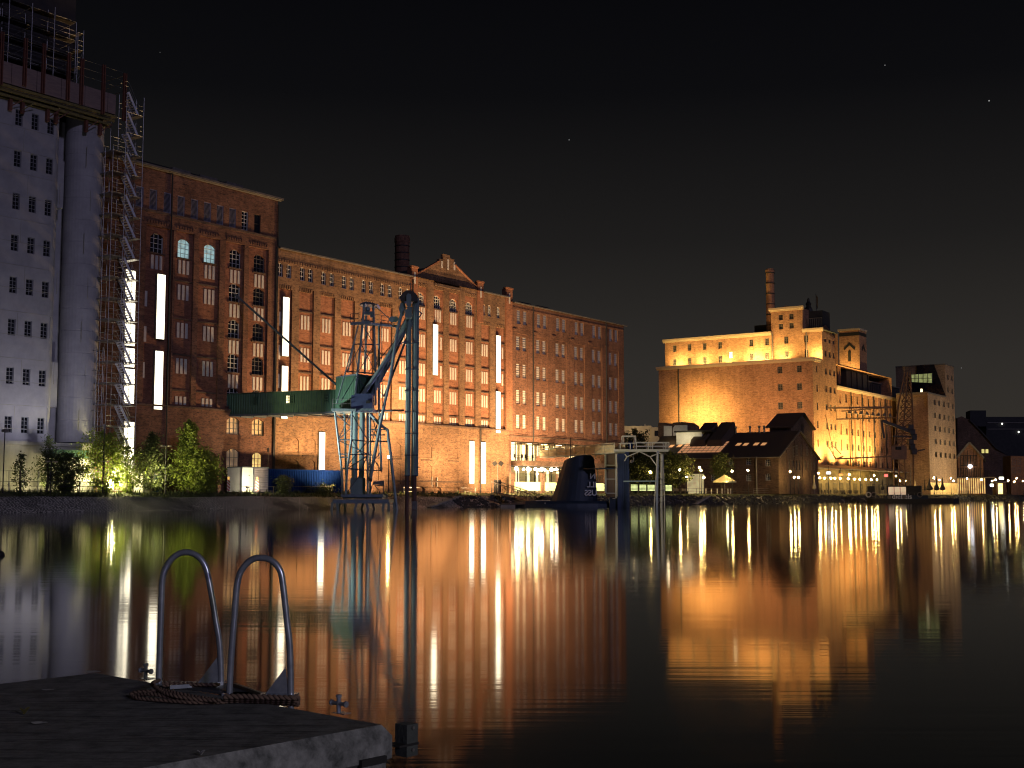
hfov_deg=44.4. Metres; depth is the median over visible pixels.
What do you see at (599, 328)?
window
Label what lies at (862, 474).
canopy
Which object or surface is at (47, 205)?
window
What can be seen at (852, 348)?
stair tower building
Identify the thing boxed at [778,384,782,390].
window
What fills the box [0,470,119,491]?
site fence
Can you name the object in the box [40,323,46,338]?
window
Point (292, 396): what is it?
window
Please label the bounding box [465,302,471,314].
window
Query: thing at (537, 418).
window
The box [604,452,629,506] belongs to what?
gate tower
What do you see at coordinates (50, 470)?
lamp post
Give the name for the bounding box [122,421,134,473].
slit window
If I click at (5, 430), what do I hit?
lamp post
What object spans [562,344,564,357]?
window
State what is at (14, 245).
window
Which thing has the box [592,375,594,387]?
window
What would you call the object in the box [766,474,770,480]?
window
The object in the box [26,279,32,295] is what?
window
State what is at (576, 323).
window
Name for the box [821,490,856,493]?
railing
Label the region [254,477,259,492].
warning beacon
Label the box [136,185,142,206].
window
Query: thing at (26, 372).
window
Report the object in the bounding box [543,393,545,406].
window
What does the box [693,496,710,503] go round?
bank stairs
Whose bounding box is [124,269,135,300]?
slit window
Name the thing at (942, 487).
closed parasol
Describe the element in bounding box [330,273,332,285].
window
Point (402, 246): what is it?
factory chimney
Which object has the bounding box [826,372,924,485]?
quay crane
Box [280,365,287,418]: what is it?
slit window
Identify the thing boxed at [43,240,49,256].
window
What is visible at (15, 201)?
window
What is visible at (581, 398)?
window
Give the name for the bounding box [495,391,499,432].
slit window
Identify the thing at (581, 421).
window
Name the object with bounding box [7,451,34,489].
leafy tree
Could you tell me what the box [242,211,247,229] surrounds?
window
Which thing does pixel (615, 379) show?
window
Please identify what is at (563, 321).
window
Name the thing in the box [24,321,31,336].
window
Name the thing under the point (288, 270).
window
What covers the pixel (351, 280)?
window
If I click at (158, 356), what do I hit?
slit window
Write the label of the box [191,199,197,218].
window
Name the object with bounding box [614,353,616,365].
window
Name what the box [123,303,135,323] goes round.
slit window
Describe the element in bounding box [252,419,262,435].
window
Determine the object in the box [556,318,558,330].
window
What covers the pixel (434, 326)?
slit window
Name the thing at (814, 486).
closed parasol
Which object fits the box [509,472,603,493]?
terrace screen
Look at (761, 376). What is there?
warehouse
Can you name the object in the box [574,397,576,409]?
window
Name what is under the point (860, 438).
warehouse wing
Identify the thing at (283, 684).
ladder handrail
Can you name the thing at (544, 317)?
window
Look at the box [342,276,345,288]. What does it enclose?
window
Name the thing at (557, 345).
window
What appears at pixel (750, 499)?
rubble
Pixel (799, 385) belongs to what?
window
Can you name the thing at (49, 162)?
window
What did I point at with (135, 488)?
site hut
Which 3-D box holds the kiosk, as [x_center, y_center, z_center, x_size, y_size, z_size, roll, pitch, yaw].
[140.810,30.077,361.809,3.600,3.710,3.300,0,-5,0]
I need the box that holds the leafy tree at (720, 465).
[708,452,734,492]
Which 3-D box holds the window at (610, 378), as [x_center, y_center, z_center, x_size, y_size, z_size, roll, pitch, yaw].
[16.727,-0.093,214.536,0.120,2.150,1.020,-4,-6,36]
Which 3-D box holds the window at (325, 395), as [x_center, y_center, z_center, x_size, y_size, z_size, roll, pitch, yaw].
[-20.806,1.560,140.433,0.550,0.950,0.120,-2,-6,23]
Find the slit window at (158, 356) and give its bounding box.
[152,350,163,409]
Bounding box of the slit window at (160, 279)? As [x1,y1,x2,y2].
[154,273,165,339]
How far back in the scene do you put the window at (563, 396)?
202.70 m
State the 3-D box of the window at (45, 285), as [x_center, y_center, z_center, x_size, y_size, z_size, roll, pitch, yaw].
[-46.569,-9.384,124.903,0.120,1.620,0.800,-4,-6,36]
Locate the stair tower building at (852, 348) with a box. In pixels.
[838,328,866,370]
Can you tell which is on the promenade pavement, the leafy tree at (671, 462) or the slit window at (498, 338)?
the leafy tree at (671, 462)
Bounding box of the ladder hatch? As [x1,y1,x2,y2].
[169,681,263,694]
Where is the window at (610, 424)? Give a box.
[609,423,611,435]
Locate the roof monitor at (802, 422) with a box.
[765,412,815,444]
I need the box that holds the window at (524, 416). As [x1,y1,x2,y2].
[523,415,525,428]
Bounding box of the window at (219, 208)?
[217,205,222,224]
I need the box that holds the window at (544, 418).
[543,417,545,430]
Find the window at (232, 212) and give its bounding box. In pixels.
[229,208,235,227]
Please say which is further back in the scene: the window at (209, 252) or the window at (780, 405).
the window at (780, 405)
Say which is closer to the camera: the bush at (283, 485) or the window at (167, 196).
the window at (167, 196)
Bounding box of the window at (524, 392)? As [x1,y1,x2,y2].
[523,391,525,404]
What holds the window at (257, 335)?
in the mill building at (205, 334)
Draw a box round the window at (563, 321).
[562,319,564,332]
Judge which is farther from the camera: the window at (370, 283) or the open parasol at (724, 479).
the open parasol at (724, 479)
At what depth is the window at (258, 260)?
150.93 m
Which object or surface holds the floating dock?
on the water
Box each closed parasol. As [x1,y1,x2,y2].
[812,477,815,493]
[926,479,932,491]
[934,476,938,489]
[940,478,944,489]
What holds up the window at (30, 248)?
in the silo building at (51, 181)
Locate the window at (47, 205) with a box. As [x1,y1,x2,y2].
[44,200,51,215]
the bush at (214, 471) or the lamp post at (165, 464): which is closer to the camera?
the lamp post at (165, 464)
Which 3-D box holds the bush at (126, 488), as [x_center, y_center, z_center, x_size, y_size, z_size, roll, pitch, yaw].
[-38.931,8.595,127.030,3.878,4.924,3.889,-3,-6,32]
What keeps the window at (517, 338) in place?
in the mill building at (568, 376)
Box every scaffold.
[0,0,9,61]
[1,0,76,81]
[66,32,83,83]
[90,348,102,488]
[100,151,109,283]
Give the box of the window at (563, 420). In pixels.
[562,419,564,431]
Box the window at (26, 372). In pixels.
[23,368,29,384]
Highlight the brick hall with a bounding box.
[653,422,821,493]
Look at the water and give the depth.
14.90 m
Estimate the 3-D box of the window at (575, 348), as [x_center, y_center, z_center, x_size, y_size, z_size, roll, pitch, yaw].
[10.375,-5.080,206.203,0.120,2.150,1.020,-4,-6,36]
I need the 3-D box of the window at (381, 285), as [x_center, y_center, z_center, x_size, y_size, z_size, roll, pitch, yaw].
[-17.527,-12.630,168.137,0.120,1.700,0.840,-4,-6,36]
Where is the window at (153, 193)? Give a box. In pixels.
[149,189,156,209]
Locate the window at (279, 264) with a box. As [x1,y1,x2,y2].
[278,263,281,276]
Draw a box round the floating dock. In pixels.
[0,673,391,767]
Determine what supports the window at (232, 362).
in the mill building at (205, 334)
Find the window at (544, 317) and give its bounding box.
[543,315,545,328]
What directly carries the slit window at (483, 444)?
in the mill building at (465, 420)
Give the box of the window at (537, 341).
[536,340,538,353]
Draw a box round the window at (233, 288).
[229,284,239,301]
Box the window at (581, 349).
[580,348,582,360]
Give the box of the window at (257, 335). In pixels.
[252,323,262,341]
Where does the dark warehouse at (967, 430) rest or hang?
on the ground
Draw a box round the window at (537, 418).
[536,416,539,429]
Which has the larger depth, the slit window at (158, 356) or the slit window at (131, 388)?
the slit window at (158, 356)
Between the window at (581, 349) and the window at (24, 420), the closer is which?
the window at (24, 420)
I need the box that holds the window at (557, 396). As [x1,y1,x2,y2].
[556,394,558,407]
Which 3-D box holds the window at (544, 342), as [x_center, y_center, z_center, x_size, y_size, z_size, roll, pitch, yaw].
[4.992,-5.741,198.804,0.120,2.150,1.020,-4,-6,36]
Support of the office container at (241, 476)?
on the ground
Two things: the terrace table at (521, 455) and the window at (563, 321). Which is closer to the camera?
the terrace table at (521, 455)
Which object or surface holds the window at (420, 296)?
in the mill building at (465, 420)
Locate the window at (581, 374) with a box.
[580,373,582,385]
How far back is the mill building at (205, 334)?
142.15 m
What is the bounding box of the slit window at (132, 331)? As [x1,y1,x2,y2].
[123,324,134,346]
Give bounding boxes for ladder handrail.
[156,549,226,695]
[222,555,298,708]
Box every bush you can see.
[34,450,97,492]
[71,427,142,492]
[112,445,150,492]
[183,448,229,492]
[270,475,293,492]
[307,479,339,493]
[652,473,680,493]
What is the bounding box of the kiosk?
[992,482,1006,494]
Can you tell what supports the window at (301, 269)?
in the mill building at (465, 420)
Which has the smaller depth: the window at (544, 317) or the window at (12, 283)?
the window at (12, 283)
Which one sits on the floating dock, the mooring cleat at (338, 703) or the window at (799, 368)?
the mooring cleat at (338, 703)
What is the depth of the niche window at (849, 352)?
333.46 m
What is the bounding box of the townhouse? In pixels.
[1003,456,1023,494]
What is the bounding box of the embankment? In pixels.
[0,496,968,512]
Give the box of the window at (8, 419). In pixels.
[4,416,11,432]
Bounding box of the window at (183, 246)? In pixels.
[178,239,188,258]
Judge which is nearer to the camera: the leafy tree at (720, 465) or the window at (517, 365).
the window at (517, 365)
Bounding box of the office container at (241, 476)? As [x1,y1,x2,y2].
[227,467,268,491]
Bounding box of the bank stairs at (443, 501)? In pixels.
[425,496,461,506]
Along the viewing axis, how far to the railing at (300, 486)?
144.43 m
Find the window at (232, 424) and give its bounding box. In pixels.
[227,417,237,434]
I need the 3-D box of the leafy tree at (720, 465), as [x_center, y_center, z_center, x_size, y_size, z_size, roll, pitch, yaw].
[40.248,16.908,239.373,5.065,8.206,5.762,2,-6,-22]
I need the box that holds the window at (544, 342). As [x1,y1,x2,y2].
[543,341,545,354]
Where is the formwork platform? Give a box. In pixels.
[0,31,126,135]
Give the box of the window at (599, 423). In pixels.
[598,422,600,434]
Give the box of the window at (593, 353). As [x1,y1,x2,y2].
[592,350,594,362]
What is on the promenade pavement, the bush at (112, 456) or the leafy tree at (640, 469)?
the leafy tree at (640, 469)
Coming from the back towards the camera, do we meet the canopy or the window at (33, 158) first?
the canopy
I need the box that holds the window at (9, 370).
[6,367,12,383]
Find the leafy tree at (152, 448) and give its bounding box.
[130,431,174,491]
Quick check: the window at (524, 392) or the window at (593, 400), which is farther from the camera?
the window at (593, 400)
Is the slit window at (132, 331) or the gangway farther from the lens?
the gangway
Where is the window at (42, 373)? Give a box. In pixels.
[39,370,45,386]
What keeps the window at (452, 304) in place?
in the mill building at (465, 420)
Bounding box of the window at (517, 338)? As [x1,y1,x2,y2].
[516,336,518,349]
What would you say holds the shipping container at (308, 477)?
on the ground
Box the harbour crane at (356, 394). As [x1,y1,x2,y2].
[330,283,421,509]
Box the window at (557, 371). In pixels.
[556,369,558,382]
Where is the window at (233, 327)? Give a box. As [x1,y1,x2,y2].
[228,320,238,338]
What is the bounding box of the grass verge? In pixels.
[0,492,1023,496]
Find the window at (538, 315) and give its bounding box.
[537,314,539,327]
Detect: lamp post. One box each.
[2,429,9,492]
[45,461,57,492]
[98,424,109,492]
[161,445,171,492]
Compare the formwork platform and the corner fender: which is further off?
the formwork platform
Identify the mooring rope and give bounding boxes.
[129,678,300,706]
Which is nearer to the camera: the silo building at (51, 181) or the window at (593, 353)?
the silo building at (51, 181)
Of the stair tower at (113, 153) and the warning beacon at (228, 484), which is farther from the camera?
the warning beacon at (228, 484)
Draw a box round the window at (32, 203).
[29,196,35,212]
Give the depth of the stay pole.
143.13 m
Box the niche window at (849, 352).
[848,350,850,360]
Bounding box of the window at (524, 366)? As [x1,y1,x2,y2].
[523,365,525,378]
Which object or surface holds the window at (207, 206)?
in the mill building at (205, 334)
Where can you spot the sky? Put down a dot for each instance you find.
(643, 166)
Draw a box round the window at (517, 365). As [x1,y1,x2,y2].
[516,364,518,377]
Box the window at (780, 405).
[778,402,782,408]
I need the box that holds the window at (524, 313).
[523,311,525,324]
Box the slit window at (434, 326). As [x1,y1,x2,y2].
[432,324,437,375]
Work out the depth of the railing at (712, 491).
232.74 m
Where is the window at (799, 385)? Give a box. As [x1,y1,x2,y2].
[797,383,801,389]
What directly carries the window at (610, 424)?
in the mill building at (568, 376)
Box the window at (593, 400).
[592,399,594,411]
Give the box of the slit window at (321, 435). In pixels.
[318,432,324,469]
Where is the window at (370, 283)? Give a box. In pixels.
[369,281,372,293]
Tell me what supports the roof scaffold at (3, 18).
on the roof scaffold at (53, 53)
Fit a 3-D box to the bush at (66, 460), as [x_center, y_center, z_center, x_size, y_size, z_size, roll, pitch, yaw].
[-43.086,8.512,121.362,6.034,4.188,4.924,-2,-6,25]
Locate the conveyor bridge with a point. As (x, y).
(302, 403)
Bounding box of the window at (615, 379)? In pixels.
[614,378,616,389]
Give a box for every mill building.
[82,151,283,492]
[272,246,512,492]
[509,302,626,493]
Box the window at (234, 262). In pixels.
[229,250,239,267]
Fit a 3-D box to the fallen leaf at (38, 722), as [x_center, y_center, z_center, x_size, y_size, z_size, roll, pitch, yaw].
[-2.182,1.565,5.788,0.068,0.005,0.065,3,-6,-30]
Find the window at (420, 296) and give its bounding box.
[418,292,422,305]
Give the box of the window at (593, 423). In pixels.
[592,421,594,433]
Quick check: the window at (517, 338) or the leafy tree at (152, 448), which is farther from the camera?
the window at (517, 338)
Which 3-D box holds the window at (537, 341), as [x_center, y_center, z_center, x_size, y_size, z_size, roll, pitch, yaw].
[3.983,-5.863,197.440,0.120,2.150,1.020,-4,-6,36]
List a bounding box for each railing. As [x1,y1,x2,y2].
[0,481,133,494]
[241,486,273,494]
[289,486,317,495]
[403,487,491,494]
[678,488,745,493]
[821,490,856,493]
[958,491,1007,494]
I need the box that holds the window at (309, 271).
[308,269,311,281]
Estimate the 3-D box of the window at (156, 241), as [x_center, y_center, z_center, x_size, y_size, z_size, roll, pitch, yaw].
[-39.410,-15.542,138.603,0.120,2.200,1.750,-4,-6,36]
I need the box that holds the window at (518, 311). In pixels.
[517,310,519,323]
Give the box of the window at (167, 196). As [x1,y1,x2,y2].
[164,192,170,212]
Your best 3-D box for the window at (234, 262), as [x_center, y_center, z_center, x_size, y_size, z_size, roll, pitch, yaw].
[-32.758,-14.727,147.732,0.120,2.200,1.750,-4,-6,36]
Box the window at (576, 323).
[575,322,577,334]
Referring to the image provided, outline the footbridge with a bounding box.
[491,480,538,500]
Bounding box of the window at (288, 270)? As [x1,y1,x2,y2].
[286,265,290,277]
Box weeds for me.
[0,488,736,497]
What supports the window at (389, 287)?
in the mill building at (465, 420)
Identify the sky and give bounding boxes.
[74,0,1023,426]
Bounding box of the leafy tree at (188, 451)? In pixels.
[163,419,223,492]
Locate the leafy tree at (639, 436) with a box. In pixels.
[624,428,651,493]
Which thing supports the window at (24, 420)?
in the silo building at (51, 181)
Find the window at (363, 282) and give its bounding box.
[362,280,364,292]
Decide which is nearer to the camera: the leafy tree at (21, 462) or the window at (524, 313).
the leafy tree at (21, 462)
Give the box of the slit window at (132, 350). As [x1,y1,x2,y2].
[123,347,134,367]
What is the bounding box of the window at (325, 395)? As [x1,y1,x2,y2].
[324,394,328,401]
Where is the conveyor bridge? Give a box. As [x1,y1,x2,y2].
[227,389,346,417]
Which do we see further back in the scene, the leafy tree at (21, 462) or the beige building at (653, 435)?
the beige building at (653, 435)
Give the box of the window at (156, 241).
[150,234,162,253]
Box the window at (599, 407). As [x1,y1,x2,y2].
[598,399,600,411]
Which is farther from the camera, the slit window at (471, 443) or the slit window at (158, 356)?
the slit window at (471, 443)
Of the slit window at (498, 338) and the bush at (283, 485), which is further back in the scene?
the slit window at (498, 338)
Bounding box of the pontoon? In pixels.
[501,496,522,506]
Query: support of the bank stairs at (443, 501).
on the embankment
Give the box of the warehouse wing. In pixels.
[836,364,899,472]
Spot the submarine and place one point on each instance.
(576, 486)
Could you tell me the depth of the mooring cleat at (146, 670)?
7.22 m
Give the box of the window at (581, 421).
[580,420,582,432]
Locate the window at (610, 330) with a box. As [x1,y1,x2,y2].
[609,329,611,340]
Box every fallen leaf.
[20,707,29,713]
[31,721,47,723]
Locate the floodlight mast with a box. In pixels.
[492,461,503,496]
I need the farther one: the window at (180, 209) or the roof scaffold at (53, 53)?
the window at (180, 209)
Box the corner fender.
[392,721,418,756]
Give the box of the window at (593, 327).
[592,325,594,337]
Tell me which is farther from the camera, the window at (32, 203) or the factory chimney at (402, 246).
the factory chimney at (402, 246)
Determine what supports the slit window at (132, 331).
in the mill building at (205, 334)
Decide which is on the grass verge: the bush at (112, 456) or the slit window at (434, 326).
the bush at (112, 456)
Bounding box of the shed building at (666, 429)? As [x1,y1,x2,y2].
[658,422,698,438]
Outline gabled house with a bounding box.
[956,442,994,494]
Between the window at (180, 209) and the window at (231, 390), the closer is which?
the window at (180, 209)
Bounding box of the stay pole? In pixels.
[234,293,335,384]
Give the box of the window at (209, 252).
[204,245,214,263]
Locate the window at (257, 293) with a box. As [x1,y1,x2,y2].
[253,288,262,305]
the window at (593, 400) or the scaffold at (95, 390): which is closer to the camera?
the scaffold at (95, 390)
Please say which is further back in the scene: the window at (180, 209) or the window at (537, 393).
the window at (537, 393)
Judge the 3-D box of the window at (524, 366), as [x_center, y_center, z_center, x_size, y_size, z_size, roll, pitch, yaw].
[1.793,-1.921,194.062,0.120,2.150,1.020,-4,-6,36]
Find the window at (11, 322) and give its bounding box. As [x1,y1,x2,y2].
[8,318,14,335]
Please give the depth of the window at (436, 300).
177.97 m
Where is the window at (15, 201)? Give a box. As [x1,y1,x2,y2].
[12,193,19,209]
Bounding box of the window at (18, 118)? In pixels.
[15,109,21,125]
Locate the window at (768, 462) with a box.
[766,459,770,465]
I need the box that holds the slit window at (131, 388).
[123,368,134,403]
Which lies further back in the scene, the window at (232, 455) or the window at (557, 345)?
the window at (557, 345)
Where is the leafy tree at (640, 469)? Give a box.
[629,461,655,492]
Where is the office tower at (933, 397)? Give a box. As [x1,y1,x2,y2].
[895,364,957,494]
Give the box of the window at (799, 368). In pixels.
[797,366,801,371]
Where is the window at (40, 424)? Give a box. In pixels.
[37,418,43,433]
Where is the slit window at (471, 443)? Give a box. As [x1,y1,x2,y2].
[469,441,473,483]
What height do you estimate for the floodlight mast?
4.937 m
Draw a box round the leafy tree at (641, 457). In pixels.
[629,447,683,493]
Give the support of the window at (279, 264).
in the mill building at (465, 420)
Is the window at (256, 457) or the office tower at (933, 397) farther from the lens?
the office tower at (933, 397)
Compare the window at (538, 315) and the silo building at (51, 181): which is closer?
the silo building at (51, 181)
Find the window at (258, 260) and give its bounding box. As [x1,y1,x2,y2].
[254,255,263,272]
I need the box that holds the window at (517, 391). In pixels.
[516,390,518,403]
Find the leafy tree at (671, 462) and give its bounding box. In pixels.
[651,451,699,492]
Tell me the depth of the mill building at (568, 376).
203.05 m
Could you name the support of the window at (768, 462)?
in the brick hall
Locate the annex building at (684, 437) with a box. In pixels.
[674,430,716,444]
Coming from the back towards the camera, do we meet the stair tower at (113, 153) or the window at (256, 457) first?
the window at (256, 457)
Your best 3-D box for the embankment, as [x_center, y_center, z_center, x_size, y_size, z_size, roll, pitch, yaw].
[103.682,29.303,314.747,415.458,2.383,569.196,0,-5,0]
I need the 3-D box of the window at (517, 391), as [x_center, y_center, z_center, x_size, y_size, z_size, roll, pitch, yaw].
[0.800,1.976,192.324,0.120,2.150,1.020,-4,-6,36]
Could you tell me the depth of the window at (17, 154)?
123.23 m
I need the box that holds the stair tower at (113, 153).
[92,81,143,491]
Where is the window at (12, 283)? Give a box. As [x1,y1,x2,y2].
[9,276,16,292]
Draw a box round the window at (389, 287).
[388,285,390,297]
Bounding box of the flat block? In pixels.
[966,410,1023,455]
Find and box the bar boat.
[866,486,958,502]
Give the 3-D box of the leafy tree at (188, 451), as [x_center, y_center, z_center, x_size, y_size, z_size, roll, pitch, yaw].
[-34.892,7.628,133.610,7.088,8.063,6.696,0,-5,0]
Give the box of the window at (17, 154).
[14,150,20,167]
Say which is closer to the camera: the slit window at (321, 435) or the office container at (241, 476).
the office container at (241, 476)
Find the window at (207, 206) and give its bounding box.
[204,202,210,221]
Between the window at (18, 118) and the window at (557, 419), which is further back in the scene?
the window at (557, 419)
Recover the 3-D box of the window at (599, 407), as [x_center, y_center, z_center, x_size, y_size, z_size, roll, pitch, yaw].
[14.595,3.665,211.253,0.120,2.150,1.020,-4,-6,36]
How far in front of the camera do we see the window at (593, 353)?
210.83 m
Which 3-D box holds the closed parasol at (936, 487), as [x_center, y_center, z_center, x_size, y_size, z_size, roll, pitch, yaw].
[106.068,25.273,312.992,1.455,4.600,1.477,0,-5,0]
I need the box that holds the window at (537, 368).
[536,366,539,379]
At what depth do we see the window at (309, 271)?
157.38 m
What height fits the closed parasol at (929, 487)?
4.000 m
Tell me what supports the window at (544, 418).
in the mill building at (568, 376)
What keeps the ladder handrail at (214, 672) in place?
on the floating dock
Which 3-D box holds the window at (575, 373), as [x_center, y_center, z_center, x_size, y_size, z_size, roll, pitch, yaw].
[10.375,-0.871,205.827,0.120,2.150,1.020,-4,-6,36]
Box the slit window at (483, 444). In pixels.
[481,442,485,483]
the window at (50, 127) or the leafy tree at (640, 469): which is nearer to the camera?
the window at (50, 127)
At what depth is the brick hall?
260.54 m
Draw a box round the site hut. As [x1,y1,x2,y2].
[130,470,161,491]
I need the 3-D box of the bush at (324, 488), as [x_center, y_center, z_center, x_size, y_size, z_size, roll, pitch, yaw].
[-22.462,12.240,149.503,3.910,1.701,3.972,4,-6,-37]
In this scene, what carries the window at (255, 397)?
in the conveyor bridge
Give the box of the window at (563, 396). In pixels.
[562,395,564,408]
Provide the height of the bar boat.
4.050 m
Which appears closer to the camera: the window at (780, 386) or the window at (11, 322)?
the window at (11, 322)
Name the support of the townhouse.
on the promenade pavement
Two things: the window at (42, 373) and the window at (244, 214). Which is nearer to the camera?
the window at (42, 373)
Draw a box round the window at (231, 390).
[227,388,237,393]
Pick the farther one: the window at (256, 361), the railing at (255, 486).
the window at (256, 361)
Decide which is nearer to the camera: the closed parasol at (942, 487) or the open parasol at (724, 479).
the open parasol at (724, 479)
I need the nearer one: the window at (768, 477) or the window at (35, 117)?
the window at (35, 117)
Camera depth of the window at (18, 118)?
123.49 m
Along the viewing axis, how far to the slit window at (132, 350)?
134.40 m
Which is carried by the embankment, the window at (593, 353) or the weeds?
the weeds
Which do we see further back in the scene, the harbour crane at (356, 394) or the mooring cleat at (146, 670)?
the harbour crane at (356, 394)
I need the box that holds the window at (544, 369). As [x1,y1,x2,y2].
[543,368,545,380]
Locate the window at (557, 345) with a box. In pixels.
[556,343,558,356]
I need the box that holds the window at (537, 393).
[536,392,539,405]
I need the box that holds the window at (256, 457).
[252,452,261,466]
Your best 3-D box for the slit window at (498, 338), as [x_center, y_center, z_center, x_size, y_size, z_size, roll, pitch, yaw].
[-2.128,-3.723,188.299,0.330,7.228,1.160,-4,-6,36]
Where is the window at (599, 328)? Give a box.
[598,327,600,338]
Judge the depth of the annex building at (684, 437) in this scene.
270.16 m
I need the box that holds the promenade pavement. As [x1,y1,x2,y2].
[548,493,954,494]
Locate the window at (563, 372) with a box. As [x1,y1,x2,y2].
[562,370,564,383]
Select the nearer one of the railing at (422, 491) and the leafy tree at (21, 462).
the leafy tree at (21, 462)
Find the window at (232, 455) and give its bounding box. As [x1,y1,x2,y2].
[226,449,238,467]
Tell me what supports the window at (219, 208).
in the mill building at (205, 334)
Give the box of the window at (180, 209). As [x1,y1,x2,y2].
[177,196,184,215]
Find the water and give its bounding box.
[0,501,1023,767]
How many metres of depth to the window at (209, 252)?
144.76 m
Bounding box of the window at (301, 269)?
[300,267,303,280]
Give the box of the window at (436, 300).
[434,296,439,308]
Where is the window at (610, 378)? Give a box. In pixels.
[609,377,611,389]
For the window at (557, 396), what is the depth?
201.32 m
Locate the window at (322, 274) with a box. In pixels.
[321,272,324,284]
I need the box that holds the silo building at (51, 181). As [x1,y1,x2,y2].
[0,0,104,491]
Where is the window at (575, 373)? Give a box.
[574,372,576,384]
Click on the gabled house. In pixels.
(970, 457)
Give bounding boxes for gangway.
[539,443,624,457]
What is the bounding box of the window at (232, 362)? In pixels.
[227,354,237,372]
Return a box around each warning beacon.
[225,477,230,492]
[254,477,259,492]
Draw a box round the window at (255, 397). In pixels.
[252,396,256,404]
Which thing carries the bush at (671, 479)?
on the ground
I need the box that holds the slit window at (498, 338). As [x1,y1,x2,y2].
[496,335,500,382]
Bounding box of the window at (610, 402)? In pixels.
[609,401,611,412]
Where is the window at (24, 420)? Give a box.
[21,417,27,433]
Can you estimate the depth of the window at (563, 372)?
203.10 m
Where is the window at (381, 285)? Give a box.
[380,284,383,295]
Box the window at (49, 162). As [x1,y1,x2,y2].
[46,158,52,174]
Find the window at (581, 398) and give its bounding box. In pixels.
[580,397,582,409]
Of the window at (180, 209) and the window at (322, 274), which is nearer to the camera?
the window at (180, 209)
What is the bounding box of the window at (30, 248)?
[27,237,33,253]
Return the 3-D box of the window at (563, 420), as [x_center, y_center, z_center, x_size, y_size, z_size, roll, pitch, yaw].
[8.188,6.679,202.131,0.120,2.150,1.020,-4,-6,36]
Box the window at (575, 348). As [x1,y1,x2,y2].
[574,346,576,359]
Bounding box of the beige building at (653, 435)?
[624,424,658,493]
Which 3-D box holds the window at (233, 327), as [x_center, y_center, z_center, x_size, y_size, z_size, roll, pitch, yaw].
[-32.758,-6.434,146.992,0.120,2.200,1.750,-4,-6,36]
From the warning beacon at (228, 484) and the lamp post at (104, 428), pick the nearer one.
the lamp post at (104, 428)
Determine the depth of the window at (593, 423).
209.65 m
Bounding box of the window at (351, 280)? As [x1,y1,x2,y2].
[350,277,352,289]
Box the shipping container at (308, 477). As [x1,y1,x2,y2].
[259,469,341,492]
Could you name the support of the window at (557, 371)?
in the mill building at (568, 376)
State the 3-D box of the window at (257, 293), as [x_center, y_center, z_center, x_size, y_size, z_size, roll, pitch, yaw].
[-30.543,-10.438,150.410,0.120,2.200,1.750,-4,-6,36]
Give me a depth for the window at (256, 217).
150.63 m
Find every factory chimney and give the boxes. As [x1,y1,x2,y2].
[394,235,409,271]
[765,268,774,330]
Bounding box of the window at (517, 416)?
[516,415,518,428]
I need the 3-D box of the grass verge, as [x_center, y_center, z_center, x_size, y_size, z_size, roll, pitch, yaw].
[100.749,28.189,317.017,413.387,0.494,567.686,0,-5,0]
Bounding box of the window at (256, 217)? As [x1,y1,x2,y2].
[254,214,259,232]
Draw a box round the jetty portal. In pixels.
[613,435,668,507]
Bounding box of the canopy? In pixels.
[818,464,909,493]
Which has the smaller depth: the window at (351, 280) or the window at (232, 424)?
the window at (232, 424)
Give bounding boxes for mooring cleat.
[138,663,155,679]
[329,694,350,714]
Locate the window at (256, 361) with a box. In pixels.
[252,357,261,374]
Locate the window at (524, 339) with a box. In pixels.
[523,338,525,350]
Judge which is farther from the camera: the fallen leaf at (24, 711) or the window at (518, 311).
the window at (518, 311)
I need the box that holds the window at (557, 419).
[556,418,558,431]
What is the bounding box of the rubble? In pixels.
[447,494,1023,506]
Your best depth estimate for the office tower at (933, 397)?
343.71 m
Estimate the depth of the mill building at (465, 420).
171.41 m
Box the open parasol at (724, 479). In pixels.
[713,475,735,489]
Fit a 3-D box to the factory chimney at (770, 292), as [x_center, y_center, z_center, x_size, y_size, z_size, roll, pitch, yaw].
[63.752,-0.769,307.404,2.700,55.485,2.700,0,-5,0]
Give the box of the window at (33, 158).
[30,154,36,170]
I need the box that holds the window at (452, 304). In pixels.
[449,299,455,311]
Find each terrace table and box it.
[514,454,522,459]
[524,454,533,460]
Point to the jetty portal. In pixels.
(636, 450)
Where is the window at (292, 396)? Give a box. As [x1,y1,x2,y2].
[289,395,294,402]
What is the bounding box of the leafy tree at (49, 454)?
[31,434,63,491]
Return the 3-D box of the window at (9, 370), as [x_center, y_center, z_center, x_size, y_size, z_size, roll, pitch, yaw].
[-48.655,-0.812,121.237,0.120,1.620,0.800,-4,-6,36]
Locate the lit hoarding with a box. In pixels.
[597,484,672,493]
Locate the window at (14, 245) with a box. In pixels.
[11,234,17,250]
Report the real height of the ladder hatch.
0.028 m
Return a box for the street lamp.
[387,456,389,492]
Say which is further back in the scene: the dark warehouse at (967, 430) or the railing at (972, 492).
the dark warehouse at (967, 430)
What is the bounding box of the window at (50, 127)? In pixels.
[47,118,53,134]
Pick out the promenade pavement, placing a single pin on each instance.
(923, 494)
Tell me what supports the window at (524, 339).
in the mill building at (568, 376)
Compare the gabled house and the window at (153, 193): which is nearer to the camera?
the window at (153, 193)
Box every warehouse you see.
[656,295,892,469]
[955,416,1012,494]
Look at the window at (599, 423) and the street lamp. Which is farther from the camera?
the window at (599, 423)
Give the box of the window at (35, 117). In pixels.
[31,114,38,130]
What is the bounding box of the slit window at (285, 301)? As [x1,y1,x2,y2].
[280,296,289,356]
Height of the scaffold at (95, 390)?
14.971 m
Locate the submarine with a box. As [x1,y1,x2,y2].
[515,438,613,507]
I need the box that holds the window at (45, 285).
[42,281,48,297]
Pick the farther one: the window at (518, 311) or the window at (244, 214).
the window at (518, 311)
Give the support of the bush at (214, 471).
on the grass verge

